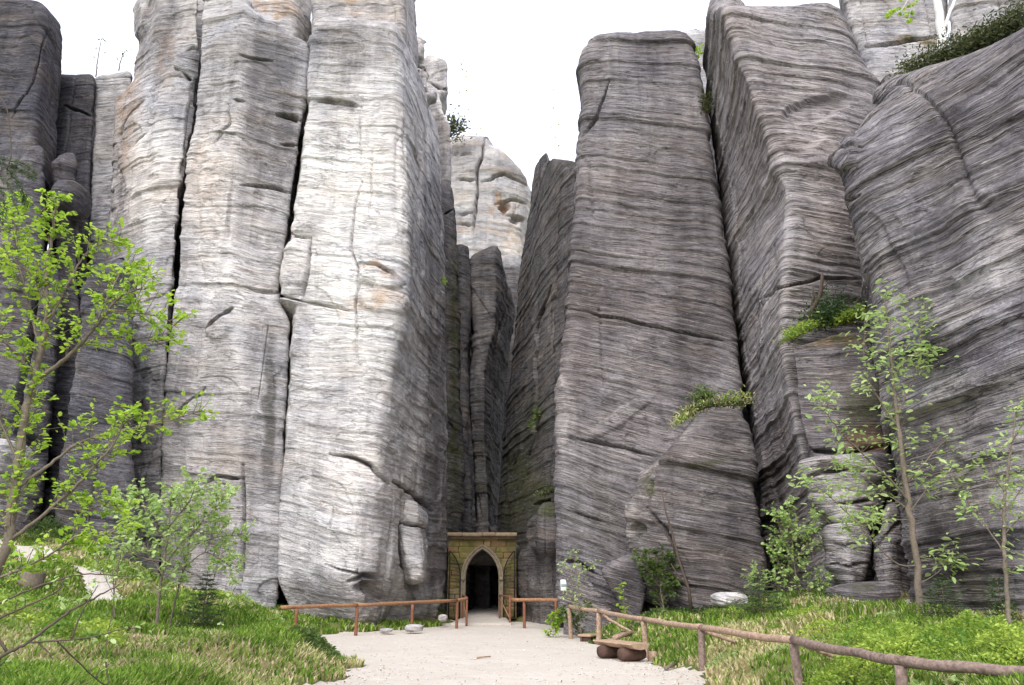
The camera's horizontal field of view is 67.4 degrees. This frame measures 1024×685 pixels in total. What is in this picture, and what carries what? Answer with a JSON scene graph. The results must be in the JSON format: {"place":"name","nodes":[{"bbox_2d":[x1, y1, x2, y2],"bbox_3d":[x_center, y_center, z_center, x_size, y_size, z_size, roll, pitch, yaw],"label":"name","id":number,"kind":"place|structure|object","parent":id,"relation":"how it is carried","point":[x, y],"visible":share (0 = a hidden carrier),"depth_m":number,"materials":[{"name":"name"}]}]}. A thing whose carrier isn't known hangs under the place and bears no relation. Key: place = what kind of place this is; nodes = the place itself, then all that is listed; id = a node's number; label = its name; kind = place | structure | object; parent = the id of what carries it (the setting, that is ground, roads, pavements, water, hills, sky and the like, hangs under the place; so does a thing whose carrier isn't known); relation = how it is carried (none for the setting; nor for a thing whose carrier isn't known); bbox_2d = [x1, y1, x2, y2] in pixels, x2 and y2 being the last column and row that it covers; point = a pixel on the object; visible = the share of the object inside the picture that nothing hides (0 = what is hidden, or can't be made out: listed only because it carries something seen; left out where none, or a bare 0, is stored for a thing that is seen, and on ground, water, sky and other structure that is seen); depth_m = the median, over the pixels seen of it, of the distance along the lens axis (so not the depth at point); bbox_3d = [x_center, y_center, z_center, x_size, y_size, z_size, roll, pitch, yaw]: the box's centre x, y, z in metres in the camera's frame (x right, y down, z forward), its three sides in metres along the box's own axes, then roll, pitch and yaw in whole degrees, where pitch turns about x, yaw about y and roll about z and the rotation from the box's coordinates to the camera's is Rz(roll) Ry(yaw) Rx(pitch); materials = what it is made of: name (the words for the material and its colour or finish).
{"place":"outdoors","nodes":[
{"label":"outdoors","id":0,"kind":"place"},
{"bbox_2d":[0,98,39,225],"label":"spruce bough","id":1,"kind":"object","parent":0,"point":[16,181],"visible":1,"depth_m":9.57,"materials":[{"name":"green plant"}]},
{"bbox_2d":[0,539,122,602],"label":"side path","id":2,"kind":"structure","parent":0,"point":[103,586],"depth_m":20.33,"materials":[{"name":"beige sand"}]},
{"bbox_2d":[0,527,441,684],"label":"grass","id":3,"kind":"structure","parent":0,"point":[158,655],"depth_m":13.13,"materials":[{"name":"green plant"}]},
{"bbox_2d":[417,36,441,173],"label":"rock tower","id":4,"kind":"structure","parent":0,"point":[431,95],"depth_m":54.52,"materials":[{"name":"grey stone"}]},
{"bbox_2d":[1,534,954,684],"bbox_3d":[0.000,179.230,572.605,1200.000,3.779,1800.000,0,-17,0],"label":"ground","id":5,"kind":"structure","parent":0,"point":[441,610],"depth_m":18.92,"materials":[{"name":"soil"}]},
{"bbox_2d":[0,438,33,498],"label":"boulder","id":6,"kind":"object","parent":5,"relation":"on","point":[5,461],"visible":0.45,"depth_m":25.48,"materials":[{"name":"grey stone"}]},
{"bbox_2d":[11,144,45,251],"bbox_3d":[-20.804,1.583,32.392,3.056,21.489,4.852,9,-19,-26],"label":"rock outcrop","id":7,"kind":"object","parent":5,"relation":"on","point":[34,154],"visible":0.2,"depth_m":33.23,"materials":[{"name":"stone"}]},
{"bbox_2d":[0,0,62,508],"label":"rock pillar","id":8,"kind":"object","parent":5,"relation":"on","point":[31,39],"visible":0.37,"depth_m":36.46,"materials":[{"name":"stone"}]},
{"bbox_2d":[0,234,63,536],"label":"rock slab","id":9,"kind":"object","parent":5,"relation":"on","point":[10,372],"visible":0.38,"depth_m":30.28,"materials":[{"name":"stone"}]},
{"bbox_2d":[17,570,46,591],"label":"rock","id":10,"kind":"object","parent":5,"relation":"on","point":[34,579],"visible":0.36,"depth_m":18.43,"materials":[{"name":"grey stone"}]},
{"bbox_2d":[39,152,81,528],"bbox_3d":[-19.644,1.669,33.563,4.603,21.930,3.136,0,-17,0],"label":"rock outcrop","id":11,"kind":"object","parent":5,"relation":"on","point":[64,166],"visible":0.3,"depth_m":32.63,"materials":[{"name":"stone"}]},
{"bbox_2d":[50,180,92,220],"bbox_3d":[-19.359,-6.243,33.757,1.235,1.516,2.035,0,-17,0],"label":"boulder","id":12,"kind":"object","parent":11,"relation":"on","point":[80,203],"visible":0.85,"depth_m":33.21,"materials":[{"name":"stone"}]},
{"bbox_2d":[45,74,95,488],"bbox_3d":[-21.866,-0.342,38.383,6.382,28.420,5.198,0,-17,0],"label":"rock pillar","id":13,"kind":"object","parent":5,"relation":"on","point":[74,122],"visible":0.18,"depth_m":39.34,"materials":[{"name":"stone"}]},
{"bbox_2d":[0,565,151,684],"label":"bare shrub","id":14,"kind":"object","parent":5,"relation":"on","point":[29,641],"visible":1,"depth_m":6.25,"materials":[{"name":"brown plant"}]},
{"bbox_2d":[53,257,136,563],"bbox_3d":[-15.351,4.152,30.028,3.421,15.116,4.854,3,-18,-9],"label":"rock slab","id":15,"kind":"object","parent":5,"relation":"on","point":[103,377],"visible":0.44,"depth_m":28.22,"materials":[{"name":"stone"}]},
{"bbox_2d":[0,188,219,581],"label":"alder tree","id":16,"kind":"object","parent":5,"relation":"on","point":[13,492],"visible":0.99,"depth_m":9.88,"materials":[{"name":"green plant"}]},
{"bbox_2d":[89,71,132,275],"bbox_3d":[-19.429,-0.349,37.893,5.767,28.336,4.042,0,-17,0],"label":"rock shoulder","id":17,"kind":"object","parent":5,"relation":"on","point":[110,89],"visible":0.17,"depth_m":38.99,"materials":[{"name":"grey stone"}]},
{"bbox_2d":[82,507,139,616],"bbox_3d":[-7.446,4.223,14.404,1.376,2.253,0.644,-8,-19,23],"label":"sapling","id":18,"kind":"object","parent":5,"relation":"on","point":[120,566],"visible":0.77,"depth_m":14.41,"materials":[{"name":"green plant"}]},
{"bbox_2d":[0,555,254,648],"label":"bilberry shrubs","id":19,"kind":"object","parent":5,"relation":"on","point":[93,628],"visible":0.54,"depth_m":12.63,"materials":[{"name":"green plant"}]},
{"bbox_2d":[105,0,200,573],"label":"rock pillar","id":20,"kind":"object","parent":5,"relation":"on","point":[154,108],"visible":0.61,"depth_m":35.95,"materials":[{"name":"grey stone"}]},
{"bbox_2d":[97,466,235,624],"bbox_3d":[-7.388,4.402,15.989,2.998,3.520,1.377,0,-17,0],"label":"sapling","id":21,"kind":"object","parent":5,"relation":"on","point":[174,496],"visible":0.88,"depth_m":16.11,"materials":[{"name":"green plant"}]},
{"bbox_2d":[87,86,287,594],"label":"rock wall","id":22,"kind":"structure","parent":5,"relation":"on","point":[177,253],"depth_m":41.26,"materials":[{"name":"stone"}]},
{"bbox_2d":[171,0,311,328],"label":"rock tower","id":23,"kind":"structure","parent":22,"relation":"on","point":[292,17],"depth_m":40.27,"materials":[{"name":"stone"}]},
{"bbox_2d":[174,571,231,628],"bbox_3d":[-7.053,5.958,17.569,1.380,1.413,1.312,-14,-22,37],"label":"spruce","id":24,"kind":"object","parent":5,"relation":"on","point":[206,604],"visible":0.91,"depth_m":17.49,"materials":[{"name":"green plant"}]},
{"bbox_2d":[167,476,256,626],"bbox_3d":[-6.708,4.671,16.786,1.948,3.512,1.311,0,-17,0],"label":"sapling","id":25,"kind":"object","parent":5,"relation":"on","point":[187,564],"visible":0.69,"depth_m":16.93,"materials":[{"name":"green plant"}]},
{"bbox_2d":[206,513,252,608],"bbox_3d":[-6.974,5.445,19.082,1.448,2.456,0.669,-7,-19,21],"label":"sapling","id":26,"kind":"object","parent":5,"relation":"on","point":[246,599],"visible":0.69,"depth_m":19.05,"materials":[{"name":"green plant"}]},
{"bbox_2d":[158,0,309,607],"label":"rock pillar","id":27,"kind":"object","parent":5,"relation":"on","point":[241,155],"visible":0.87,"depth_m":32.86,"materials":[{"name":"grey stone"}]},
{"bbox_2d":[277,16,448,624],"bbox_3d":[-7.618,-1.104,36.745,9.025,29.040,10.579,0,-17,0],"label":"rock pillar","id":28,"kind":"object","parent":5,"relation":"on","point":[363,303],"visible":0.97,"depth_m":32.68,"materials":[{"name":"stone"}]},
{"bbox_2d":[303,0,417,137],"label":"rock tower","id":29,"kind":"structure","parent":28,"relation":"on","point":[400,15],"depth_m":38.19,"materials":[{"name":"grey stone"}]},
{"bbox_2d":[398,500,427,584],"bbox_3d":[-4.415,8.717,33.262,1.551,3.406,4.324,4,-18,-13],"label":"rock block","id":30,"kind":"object","parent":28,"relation":"attached to","point":[412,539],"visible":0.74,"depth_m":31.56,"materials":[{"name":"stone"}]},
{"bbox_2d":[280,597,467,635],"bbox_3d":[-4.375,9.719,27.051,0.408,1.284,8.994,-12,-21,35],"label":"fence","id":31,"kind":"object","parent":5,"relation":"on","point":[298,607],"visible":0.81,"depth_m":26.19,"materials":[{"name":"brown wood"}]},
{"bbox_2d":[22,514,832,664],"bbox_3d":[-3.567,6.851,22.787,24.520,4.030,12.294,-14,-22,38],"label":"herb cover","id":32,"kind":"object","parent":5,"relation":"on","point":[310,633],"visible":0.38,"depth_m":21.81,"materials":[{"name":"green plant"}]},
{"bbox_2d":[441,179,465,610],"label":"rock pillar","id":33,"kind":"object","parent":5,"relation":"on","point":[454,502],"visible":0.69,"depth_m":42.52,"materials":[{"name":"stone"}]},
{"bbox_2d":[457,244,472,609],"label":"rock slab","id":34,"kind":"object","parent":5,"relation":"on","point":[464,288],"visible":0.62,"depth_m":45.19,"materials":[{"name":"stone"}]},
{"bbox_2d":[447,532,516,618],"bbox_3d":[-1.424,11.055,36.507,3.328,3.892,1.035,0,-17,0],"label":"stone gateway","id":35,"kind":"object","parent":5,"relation":"on","point":[464,549],"visible":0.94,"depth_m":36.50,"materials":[{"name":"brown stone"}]},
{"bbox_2d":[444,266,519,525],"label":"rock wall","id":36,"kind":"structure","parent":5,"relation":"on","point":[512,274],"depth_m":56.90,"materials":[{"name":"stone"}]},
{"bbox_2d":[424,55,451,185],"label":"rock tower","id":37,"kind":"structure","parent":36,"relation":"on","point":[436,68],"depth_m":58.29,"materials":[{"name":"grey stone"}]},
{"bbox_2d":[503,254,519,266],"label":"boulder","id":38,"kind":"object","parent":36,"relation":"on","point":[510,259],"visible":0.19,"depth_m":65.29,"materials":[{"name":"beige stone"}]},
{"bbox_2d":[447,544,518,567],"bbox_3d":[-1.551,11.775,42.214,5.814,1.182,10.198,0,-17,0],"label":"boulder","id":39,"kind":"object","parent":5,"relation":"on","point":[482,558],"visible":0.12,"depth_m":37.69,"materials":[{"name":"stone"}]},
{"bbox_2d":[469,526,496,606],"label":"rock wall","id":40,"kind":"structure","parent":5,"relation":"on","point":[492,529],"depth_m":43.69,"materials":[{"name":"stone"}]},
{"bbox_2d":[450,135,530,264],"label":"rock tower","id":41,"kind":"structure","parent":5,"relation":"on","point":[491,193],"depth_m":79.23,"materials":[{"name":"beige stone"}]},
{"bbox_2d":[446,104,472,144],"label":"ledge shrub","id":42,"kind":"object","parent":41,"relation":"on","point":[454,124],"visible":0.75,"depth_m":78.93,"materials":[{"name":"green plant"}]},
{"bbox_2d":[469,246,514,607],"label":"rock fin","id":43,"kind":"object","parent":5,"relation":"on","point":[492,313],"visible":0.73,"depth_m":46.47,"materials":[{"name":"stone"}]},
{"bbox_2d":[1,571,1019,684],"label":"weeds","id":44,"kind":"object","parent":5,"relation":"on","point":[953,678],"visible":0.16,"depth_m":14.11,"materials":[{"name":"green plant"}]},
{"bbox_2d":[492,153,574,624],"bbox_3d":[2.530,1.372,43.185,5.962,28.291,15.999,3,-18,-9],"label":"rock pillar","id":45,"kind":"object","parent":5,"relation":"on","point":[527,462],"visible":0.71,"depth_m":39.60,"materials":[{"name":"stone"}]},
{"bbox_2d":[527,406,540,430],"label":"ledge shrub","id":46,"kind":"object","parent":45,"relation":"on","point":[536,416],"visible":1,"depth_m":36.98,"materials":[{"name":"green plant"}]},
{"bbox_2d":[511,598,557,629],"bbox_3d":[0.905,10.500,29.571,2.469,1.280,0.179,-16,-23,41],"label":"fence","id":47,"kind":"object","parent":5,"relation":"on","point":[525,600],"visible":0.72,"depth_m":29.83,"materials":[{"name":"brown wood"}]},
{"bbox_2d":[541,610,567,637],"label":"shrub","id":48,"kind":"object","parent":5,"relation":"on","point":[555,623],"visible":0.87,"depth_m":24.87,"materials":[{"name":"green plant"}]},
{"bbox_2d":[551,166,575,627],"bbox_3d":[2.936,1.315,35.780,2.000,23.747,4.892,-7,-19,21],"label":"rock rib","id":49,"kind":"object","parent":5,"relation":"on","point":[566,210],"visible":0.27,"depth_m":35.85,"materials":[{"name":"stone"}]},
{"bbox_2d":[533,485,554,496],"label":"ledge shrub","id":50,"kind":"object","parent":49,"relation":"on","point":[548,491],"visible":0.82,"depth_m":32.11,"materials":[{"name":"green plant"}]},
{"bbox_2d":[534,502,556,555],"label":"boulder","id":51,"kind":"object","parent":49,"relation":"on","point":[545,533],"visible":0.7,"depth_m":31.36,"materials":[{"name":"stone"}]},
{"bbox_2d":[556,599,593,637],"bbox_3d":[2.059,9.002,25.006,1.481,1.284,0.627,9,-19,-26],"label":"shrub","id":52,"kind":"object","parent":5,"relation":"on","point":[563,610],"visible":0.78,"depth_m":24.98,"materials":[{"name":"green plant"}]},
{"bbox_2d":[557,549,601,641],"bbox_3d":[2.029,7.616,23.094,1.279,2.761,0.992,-13,-22,37],"label":"sapling","id":53,"kind":"object","parent":5,"relation":"on","point":[577,583],"visible":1,"depth_m":23.42,"materials":[{"name":"green plant"}]},
{"bbox_2d":[561,563,617,634],"bbox_3d":[2.703,9.375,26.750,1.983,3.240,2.473,0,-17,0],"label":"rock block","id":54,"kind":"object","parent":5,"relation":"on","point":[592,594],"visible":0.48,"depth_m":26.04,"materials":[{"name":"grey stone"}]},
{"bbox_2d":[614,581,631,622],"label":"sapling","id":55,"kind":"object","parent":5,"relation":"on","point":[624,599],"visible":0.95,"depth_m":22.35,"materials":[{"name":"green plant"}]},
{"bbox_2d":[602,554,646,615],"bbox_3d":[3.781,8.930,26.035,1.482,3.347,2.239,0,-17,0],"label":"rock block","id":56,"kind":"object","parent":5,"relation":"on","point":[617,572],"visible":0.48,"depth_m":25.46,"materials":[{"name":"grey stone"}]},
{"bbox_2d":[552,30,742,622],"bbox_3d":[5.169,-0.616,33.362,7.224,26.291,9.180,0,-17,0],"label":"rock slab","id":57,"kind":"object","parent":5,"relation":"on","point":[649,339],"visible":0.73,"depth_m":30.12,"materials":[{"name":"grey stone"}]},
{"bbox_2d":[698,91,713,116],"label":"ledge shrub","id":58,"kind":"object","parent":57,"relation":"on","point":[707,102],"visible":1,"depth_m":31.45,"materials":[{"name":"green plant"}]},
{"bbox_2d":[629,543,680,611],"bbox_3d":[4.126,6.818,22.094,1.614,2.061,1.138,0,-17,0],"label":"shrub","id":59,"kind":"object","parent":5,"relation":"on","point":[653,568],"visible":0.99,"depth_m":22.09,"materials":[{"name":"green plant"}]},
{"bbox_2d":[648,489,692,608],"bbox_3d":[4.455,5.827,21.795,1.107,3.299,0.176,0,-17,0],"label":"dead snag","id":60,"kind":"object","parent":5,"relation":"on","point":[685,583],"visible":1,"depth_m":21.64,"materials":[{"name":"wood"}]},
{"bbox_2d":[684,28,706,92],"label":"rock tower","id":61,"kind":"structure","parent":5,"relation":"on","point":[697,36],"depth_m":45.16,"materials":[{"name":"grey stone"}]},
{"bbox_2d":[624,408,767,610],"bbox_3d":[5.890,6.154,24.667,4.699,8.099,5.487,0,-17,0],"label":"rock block","id":62,"kind":"object","parent":5,"relation":"on","point":[701,472],"visible":0.62,"depth_m":22.69,"materials":[{"name":"grey stone"}]},
{"bbox_2d":[685,380,721,403],"bbox_3d":[6.095,1.625,24.753,1.110,0.848,1.546,6,-18,-19],"label":"ledge shrub","id":63,"kind":"object","parent":62,"relation":"on","point":[700,394],"visible":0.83,"depth_m":24.52,"materials":[{"name":"green plant"}]},
{"bbox_2d":[666,384,763,429],"bbox_3d":[6.319,2.081,24.175,2.912,1.051,3.476,0,-17,0],"label":"grass tuft","id":64,"kind":"object","parent":62,"relation":"on","point":[684,416],"visible":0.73,"depth_m":24.00,"materials":[{"name":"green plant"}]},
{"bbox_2d":[672,393,759,420],"bbox_3d":[6.454,2.099,24.276,2.824,0.647,2.712,-4,-18,13],"label":"ledge shrub","id":65,"kind":"object","parent":62,"relation":"on","point":[723,401],"visible":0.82,"depth_m":24.17,"materials":[{"name":"green plant"}]},
{"bbox_2d":[688,595,751,615],"bbox_3d":[5.640,7.183,20.906,1.859,0.614,1.352,-9,-19,26],"label":"moss mound","id":66,"kind":"object","parent":5,"relation":"on","point":[703,608],"visible":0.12,"depth_m":21.16,"materials":[{"name":"green plant"}]},
{"bbox_2d":[708,115,772,590],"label":"rock wall","id":67,"kind":"structure","parent":5,"relation":"on","point":[747,420],"depth_m":35.37,"materials":[{"name":"stone"}]},
{"bbox_2d":[717,577,796,615],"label":"spruce","id":68,"kind":"object","parent":5,"relation":"on","point":[755,599],"visible":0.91,"depth_m":18.46,"materials":[{"name":"green plant"}]},
{"bbox_2d":[740,495,833,599],"bbox_3d":[6.999,5.269,19.701,2.422,2.749,1.223,0,-17,0],"label":"sapling","id":69,"kind":"object","parent":5,"relation":"on","point":[784,532],"visible":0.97,"depth_m":19.66,"materials":[{"name":"green plant"}]},
{"bbox_2d":[567,604,1023,684],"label":"fence","id":70,"kind":"object","parent":5,"relation":"on","point":[901,663],"visible":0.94,"depth_m":11.39,"materials":[{"name":"brown wood"}]},
{"bbox_2d":[703,0,893,592],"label":"rock pillar","id":71,"kind":"object","parent":5,"relation":"on","point":[792,88],"visible":0.67,"depth_m":26.36,"materials":[{"name":"grey stone"}]},
{"bbox_2d":[821,522,871,584],"bbox_3d":[8.890,6.625,19.776,1.188,3.892,2.657,-10,-20,29],"label":"boulder","id":72,"kind":"object","parent":5,"relation":"on","point":[845,563],"visible":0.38,"depth_m":19.19,"materials":[{"name":"grey stone"}]},
{"bbox_2d":[807,491,883,526],"bbox_3d":[8.996,4.579,20.727,1.854,1.086,2.960,-6,-18,19],"label":"rock outcrop","id":73,"kind":"object","parent":72,"relation":"on","point":[829,507],"visible":0.38,"depth_m":19.61,"materials":[{"name":"grey stone"}]},
{"bbox_2d":[797,452,897,503],"bbox_3d":[9.283,3.846,21.013,2.433,1.405,3.407,-9,-20,27],"label":"rock outcrop","id":74,"kind":"object","parent":73,"relation":"on","point":[881,460],"visible":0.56,"depth_m":19.87,"materials":[{"name":"grey stone"}]},
{"bbox_2d":[794,332,889,457],"bbox_3d":[9.775,2.294,22.890,2.293,4.296,3.888,-6,-18,19],"label":"rock block","id":75,"kind":"object","parent":74,"relation":"on","point":[831,362],"visible":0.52,"depth_m":21.38,"materials":[{"name":"grey stone"}]},
{"bbox_2d":[772,311,827,344],"bbox_3d":[8.453,-0.349,22.452,1.618,0.886,1.669,0,-17,0],"label":"ledge shrub","id":76,"kind":"object","parent":75,"relation":"on","point":[794,334],"visible":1,"depth_m":22.35,"materials":[{"name":"green plant"}]},
{"bbox_2d":[807,273,828,319],"bbox_3d":[9.155,-1.358,22.955,0.819,1.509,0.186,0,-17,0],"label":"dead snag","id":77,"kind":"object","parent":75,"relation":"on","point":[821,288],"visible":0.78,"depth_m":22.94,"materials":[{"name":"grey wood"}]},
{"bbox_2d":[792,276,862,336],"bbox_3d":[9.302,-1.157,22.680,2.021,1.651,2.471,0,-17,0],"label":"ledge shrub","id":78,"kind":"object","parent":75,"relation":"on","point":[827,310],"visible":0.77,"depth_m":22.48,"materials":[{"name":"green plant"}]},
{"bbox_2d":[822,293,867,331],"bbox_3d":[9.828,-0.891,22.146,1.557,0.909,1.578,0,-17,0],"label":"ledge shrub","id":79,"kind":"object","parent":75,"relation":"on","point":[850,317],"visible":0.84,"depth_m":22.03,"materials":[{"name":"green plant"}]},
{"bbox_2d":[825,581,900,601],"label":"boulder","id":80,"kind":"object","parent":5,"relation":"on","point":[872,590],"visible":0.74,"depth_m":17.59,"materials":[{"name":"grey stone"}]},
{"bbox_2d":[702,601,1023,684],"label":"bilberry shrubs","id":81,"kind":"object","parent":5,"relation":"on","point":[938,638],"visible":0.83,"depth_m":10.21,"materials":[{"name":"green plant"}]},
{"bbox_2d":[786,278,982,611],"bbox_3d":[8.420,2.082,16.615,5.651,7.211,2.015,2,-18,-7],"label":"rowan tree","id":82,"kind":"object","parent":5,"relation":"on","point":[918,566],"visible":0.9,"depth_m":16.34,"materials":[{"name":"green plant"}]},
{"bbox_2d":[871,502,910,593],"bbox_3d":[9.815,6.394,19.625,1.195,4.677,3.337,-10,-20,29],"label":"boulder","id":83,"kind":"object","parent":5,"relation":"on","point":[885,568],"visible":0.41,"depth_m":18.89,"materials":[{"name":"grey stone"}]},
{"bbox_2d":[827,28,1023,613],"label":"rock slab","id":84,"kind":"object","parent":5,"relation":"on","point":[926,163],"visible":0.77,"depth_m":17.35,"materials":[{"name":"stone"}]},
{"bbox_2d":[884,0,955,48],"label":"birch tree","id":85,"kind":"object","parent":84,"relation":"on","point":[940,22],"visible":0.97,"depth_m":24.64,"materials":[{"name":"white plant"}]},
{"bbox_2d":[882,0,1023,82],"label":"heather strip","id":86,"kind":"object","parent":84,"relation":"on","point":[1007,24],"visible":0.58,"depth_m":19.45,"materials":[{"name":"green plant"}]},
{"bbox_2d":[914,576,978,618],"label":"spruce","id":87,"kind":"object","parent":5,"relation":"on","point":[944,602],"visible":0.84,"depth_m":14.68,"materials":[{"name":"green plant"}]},
{"bbox_2d":[954,398,1023,622],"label":"rowan tree","id":88,"kind":"object","parent":5,"relation":"on","point":[1004,553],"visible":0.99,"depth_m":12.45,"materials":[{"name":"green plant"}]},
{"bbox_2d":[979,576,1023,621],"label":"spruce","id":89,"kind":"object","parent":5,"relation":"on","point":[997,603],"visible":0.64,"depth_m":13.75,"materials":[{"name":"green plant"}]},
{"bbox_2d":[451,605,510,624],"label":"walkway","id":90,"kind":"structure","parent":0,"point":[481,616],"depth_m":34.93,"materials":[{"name":"beige sand"}]},
{"bbox_2d":[499,595,510,622],"bbox_3d":[-0.324,11.743,33.782,0.095,1.230,3.028,3,-18,-9],"label":"handrail","id":91,"kind":"object","parent":90,"relation":"on","point":[500,602],"visible":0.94,"depth_m":33.16,"materials":[{"name":"brown wood"}]},
{"bbox_2d":[35,0,950,249],"label":"sky","id":92,"kind":"structure","parent":0,"point":[514,53],"materials":[{"name":"white"}]},
{"bbox_2d":[304,619,708,684],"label":"path","id":93,"kind":"structure","parent":0,"point":[452,652],"depth_m":17.47,"materials":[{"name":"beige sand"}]},
{"bbox_2d":[404,624,422,631],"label":"stone","id":94,"kind":"object","parent":93,"relation":"on","point":[412,627],"visible":1,"depth_m":26.58,"materials":[{"name":"grey stone"}]},
{"bbox_2d":[462,595,467,625],"bbox_3d":[-2.067,11.642,33.447,0.101,1.223,3.710,2,-17,-6],"label":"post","id":95,"kind":"object","parent":93,"relation":"on","point":[466,614],"visible":0.77,"depth_m":31.77,"materials":[{"name":"brown wood"}]},
{"bbox_2d":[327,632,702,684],"bbox_3d":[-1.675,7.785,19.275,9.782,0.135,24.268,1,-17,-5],"label":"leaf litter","id":96,"kind":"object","parent":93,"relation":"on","point":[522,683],"visible":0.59,"depth_m":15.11,"materials":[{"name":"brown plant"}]},
{"bbox_2d":[577,633,602,641],"bbox_3d":[2.370,8.938,23.259,0.460,0.220,0.850,-10,-20,30],"label":"bench","id":97,"kind":"object","parent":93,"relation":"on","point":[586,637],"visible":0.67,"depth_m":22.97,"materials":[{"name":"brown wood"}]},
{"bbox_2d":[593,639,649,660],"bbox_3d":[2.502,7.092,17.674,0.640,0.396,1.520,9,-20,-27],"label":"bench","id":98,"kind":"object","parent":93,"relation":"on","point":[622,650],"visible":1,"depth_m":17.31,"materials":[{"name":"brown wood"}]},
{"bbox_2d":[612,631,632,639],"bbox_3d":[2.922,7.737,20.259,0.138,0.201,0.890,-13,-22,36],"label":"log","id":99,"kind":"object","parent":93,"relation":"on","point":[622,635],"visible":0.95,"depth_m":20.17,"materials":[{"name":"brown wood"}]},
{"bbox_2d":[587,584,1023,684],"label":"grass","id":100,"kind":"structure","parent":0,"point":[733,671],"depth_m":15.24,"materials":[{"name":"green plant"}]},
{"bbox_2d":[710,592,747,607],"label":"stone","id":101,"kind":"object","parent":100,"relation":"on","point":[717,599],"visible":0.69,"depth_m":20.07,"materials":[{"name":"stone"}]},
{"bbox_2d":[839,0,947,81],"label":"rock tower","id":102,"kind":"structure","parent":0,"point":[880,39],"depth_m":32.11,"materials":[{"name":"grey stone"}]},
{"bbox_2d":[947,0,1023,42],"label":"rock tower","id":103,"kind":"structure","parent":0,"point":[963,13],"depth_m":30.46,"materials":[{"name":"grey stone"}]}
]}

